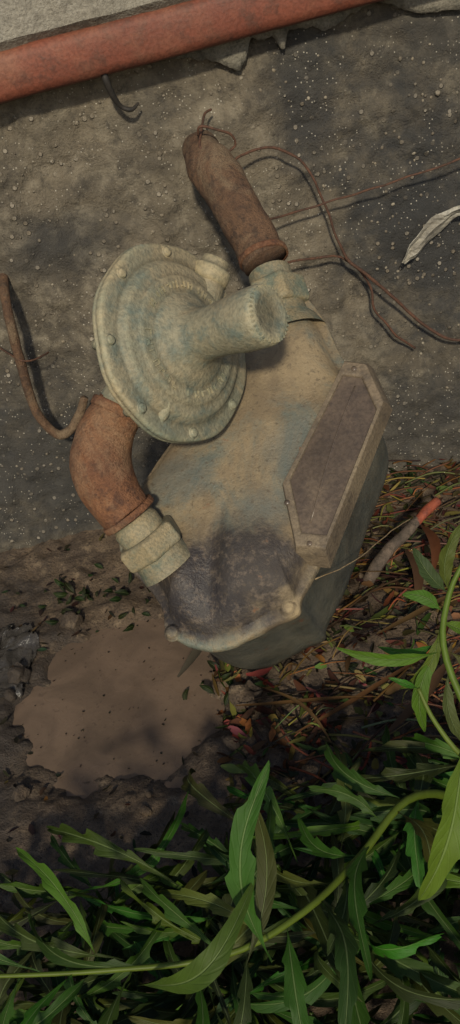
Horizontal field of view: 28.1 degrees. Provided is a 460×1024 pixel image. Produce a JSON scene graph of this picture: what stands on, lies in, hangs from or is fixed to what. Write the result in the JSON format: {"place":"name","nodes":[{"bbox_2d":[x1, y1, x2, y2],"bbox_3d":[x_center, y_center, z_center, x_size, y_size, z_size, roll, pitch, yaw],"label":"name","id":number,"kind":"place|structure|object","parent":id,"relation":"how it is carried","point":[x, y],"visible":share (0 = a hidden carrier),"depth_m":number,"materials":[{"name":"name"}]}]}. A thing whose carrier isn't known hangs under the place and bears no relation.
{"place":"outdoors","nodes":[
{"label":"outdoors","id":0,"kind":"place"},
{"bbox_2d":[0,0,190,50],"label":"concrete ledge","id":1,"kind":"object","parent":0,"point":[22,22],"visible":0.94,"depth_m":0.86,"materials":[{"name":"grey concrete"}]},
{"bbox_2d":[0,461,459,1023],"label":"ground","id":2,"kind":"structure","parent":0,"point":[28,575],"depth_m":0.87,"materials":[{"name":"soil"}]},
{"bbox_2d":[0,623,40,697],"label":"plastic film","id":3,"kind":"object","parent":2,"relation":"on","point":[18,644],"visible":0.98,"depth_m":1.04,"materials":[{"name":"plastic"}]},
{"bbox_2d":[13,619,226,798],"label":"mud puddle","id":4,"kind":"object","parent":2,"relation":"on","point":[125,737],"visible":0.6,"depth_m":0.95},
{"bbox_2d":[0,725,459,1023],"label":"weed plant","id":5,"kind":"object","parent":2,"relation":"on","point":[259,892],"visible":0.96,"depth_m":0.60,"materials":[{"name":"green plant"}]},
{"bbox_2d":[0,2,459,552],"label":"concrete wall","id":6,"kind":"structure","parent":2,"relation":"on","point":[52,146],"depth_m":1.01,"materials":[{"name":"grey concrete"}]},
{"bbox_2d":[0,347,49,362],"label":"thin wire","id":7,"kind":"object","parent":6,"relation":"attached to","point":[12,357],"visible":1,"depth_m":1.03,"materials":[{"name":"brown metal"}]},
{"bbox_2d":[0,273,87,439],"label":"bent steel hook","id":8,"kind":"object","parent":6,"relation":"attached to","point":[69,430],"visible":0.99,"depth_m":1.04,"materials":[{"name":"brown metal"}]},
{"bbox_2d":[101,74,138,111],"bbox_3d":[-0.115,-0.428,0.919,0.018,0.057,0.038,20,43,39],"label":"bent steel hook","id":9,"kind":"object","parent":6,"relation":"attached to","point":[109,88],"visible":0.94,"depth_m":0.92,"materials":[{"name":"grey metal"}]},
{"bbox_2d":[0,0,383,103],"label":"painted steel bar","id":10,"kind":"object","parent":6,"relation":"attached to","point":[70,58],"visible":0.95,"depth_m":0.88,"materials":[{"name":"red paint"}]},
{"bbox_2d":[0,43,459,469],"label":"aggregate stones","id":11,"kind":"object","parent":6,"relation":"on","point":[138,70],"visible":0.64,"depth_m":1.01,"materials":[{"name":"grey stone"}]},
{"bbox_2d":[169,0,459,70],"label":"render coat","id":12,"kind":"object","parent":6,"relation":"attached to","point":[232,54],"visible":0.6,"depth_m":0.92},
{"bbox_2d":[235,145,459,341],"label":"rusty wire","id":13,"kind":"object","parent":6,"relation":"attached to","point":[385,289],"visible":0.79,"depth_m":1.02,"materials":[{"name":"brown metal"}]},
{"bbox_2d":[288,255,415,349],"bbox_3d":[0.121,-0.227,1.047,0.194,0.150,0.039,-26,35,-22],"label":"rusty wire","id":14,"kind":"object","parent":6,"relation":"attached to","point":[372,301],"visible":0.81,"depth_m":1.06,"materials":[{"name":"brown metal"}]},
{"bbox_2d":[270,159,459,218],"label":"rusty wire","id":15,"kind":"object","parent":6,"relation":"attached to","point":[362,191],"visible":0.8,"depth_m":0.99,"materials":[{"name":"brown metal"}]},
{"bbox_2d":[402,205,459,263],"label":"plastic strip","id":16,"kind":"object","parent":6,"relation":"attached to","point":[435,225],"visible":1,"depth_m":1.02,"materials":[{"name":"white plastic"}]},
{"bbox_2d":[0,456,459,939],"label":"leaf litter","id":17,"kind":"object","parent":2,"relation":"on","point":[240,719],"visible":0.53,"depth_m":0.90,"materials":[{"name":"plant"}]},
{"bbox_2d":[0,519,459,912],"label":"soil clods","id":18,"kind":"object","parent":2,"relation":"on","point":[249,690],"visible":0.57,"depth_m":0.91,"materials":[{"name":"brown soil"}]},
{"bbox_2d":[19,462,440,705],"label":"clover seedlings","id":19,"kind":"object","parent":2,"relation":"on","point":[84,592],"visible":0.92,"depth_m":1.09,"materials":[{"name":"green plant"}]},
{"bbox_2d":[115,260,391,669],"bbox_3d":[0.032,-0.046,0.873,0.256,0.203,0.374,-6,67,15],"label":"gas meter","id":20,"kind":"object","parent":2,"relation":"on","point":[242,532],"visible":0.85,"depth_m":0.80,"materials":[{"name":"paint"}]},
{"bbox_2d":[69,393,153,535],"bbox_3d":[-0.101,-0.039,0.787,0.070,0.087,0.117,-6,67,15],"label":"rusty pipe elbow","id":21,"kind":"object","parent":20,"relation":"attached to","point":[113,497],"visible":0.93,"depth_m":0.77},
{"bbox_2d":[91,243,288,442],"bbox_3d":[-0.039,-0.132,0.752,0.148,0.162,0.158,-20,33,-14],"label":"gas regulator","id":22,"kind":"object","parent":20,"relation":"attached to","point":[178,332],"visible":1,"depth_m":0.73,"materials":[{"name":"grey metal"}]},
{"bbox_2d":[182,130,288,275],"bbox_3d":[-0.004,-0.322,0.944,0.069,0.127,0.202,-16,32,-8],"label":"rusty outlet pipe","id":23,"kind":"object","parent":20,"relation":"attached to","point":[218,177],"visible":0.93,"depth_m":0.89,"materials":[{"name":"brown metal"}]},
{"bbox_2d":[196,108,237,150],"bbox_3d":[-0.019,-0.372,0.924,0.045,0.051,0.061,-24,34,-20],"label":"binding wire","id":24,"kind":"object","parent":23,"relation":"attached to","point":[202,126],"visible":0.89,"depth_m":0.92,"materials":[{"name":"metal"}]},
{"bbox_2d":[291,376,375,534],"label":"index window","id":25,"kind":"structure","parent":20,"relation":"in","point":[360,412],"depth_m":0.79,"materials":[{"name":"brown glass"}]},
{"bbox_2d":[315,517,411,579],"bbox_3d":[0.136,0.033,0.872,0.012,0.071,0.208,11,38,31],"label":"dry grass stalk","id":26,"kind":"object","parent":2,"relation":"on","point":[364,553],"visible":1,"depth_m":0.84,"materials":[{"name":"plant"}]},
{"bbox_2d":[336,525,459,900],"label":"weed plant","id":27,"kind":"object","parent":2,"relation":"on","point":[444,857],"visible":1,"depth_m":0.42,"materials":[{"name":"green plant"}]},
{"bbox_2d":[358,497,440,592],"bbox_3d":[0.183,0.042,1.016,0.152,0.060,0.019,-34,39,-32],"label":"broken stake","id":28,"kind":"object","parent":2,"relation":"on","point":[389,549],"visible":0.95,"depth_m":1.01,"materials":[{"name":"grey wood"}]}
]}

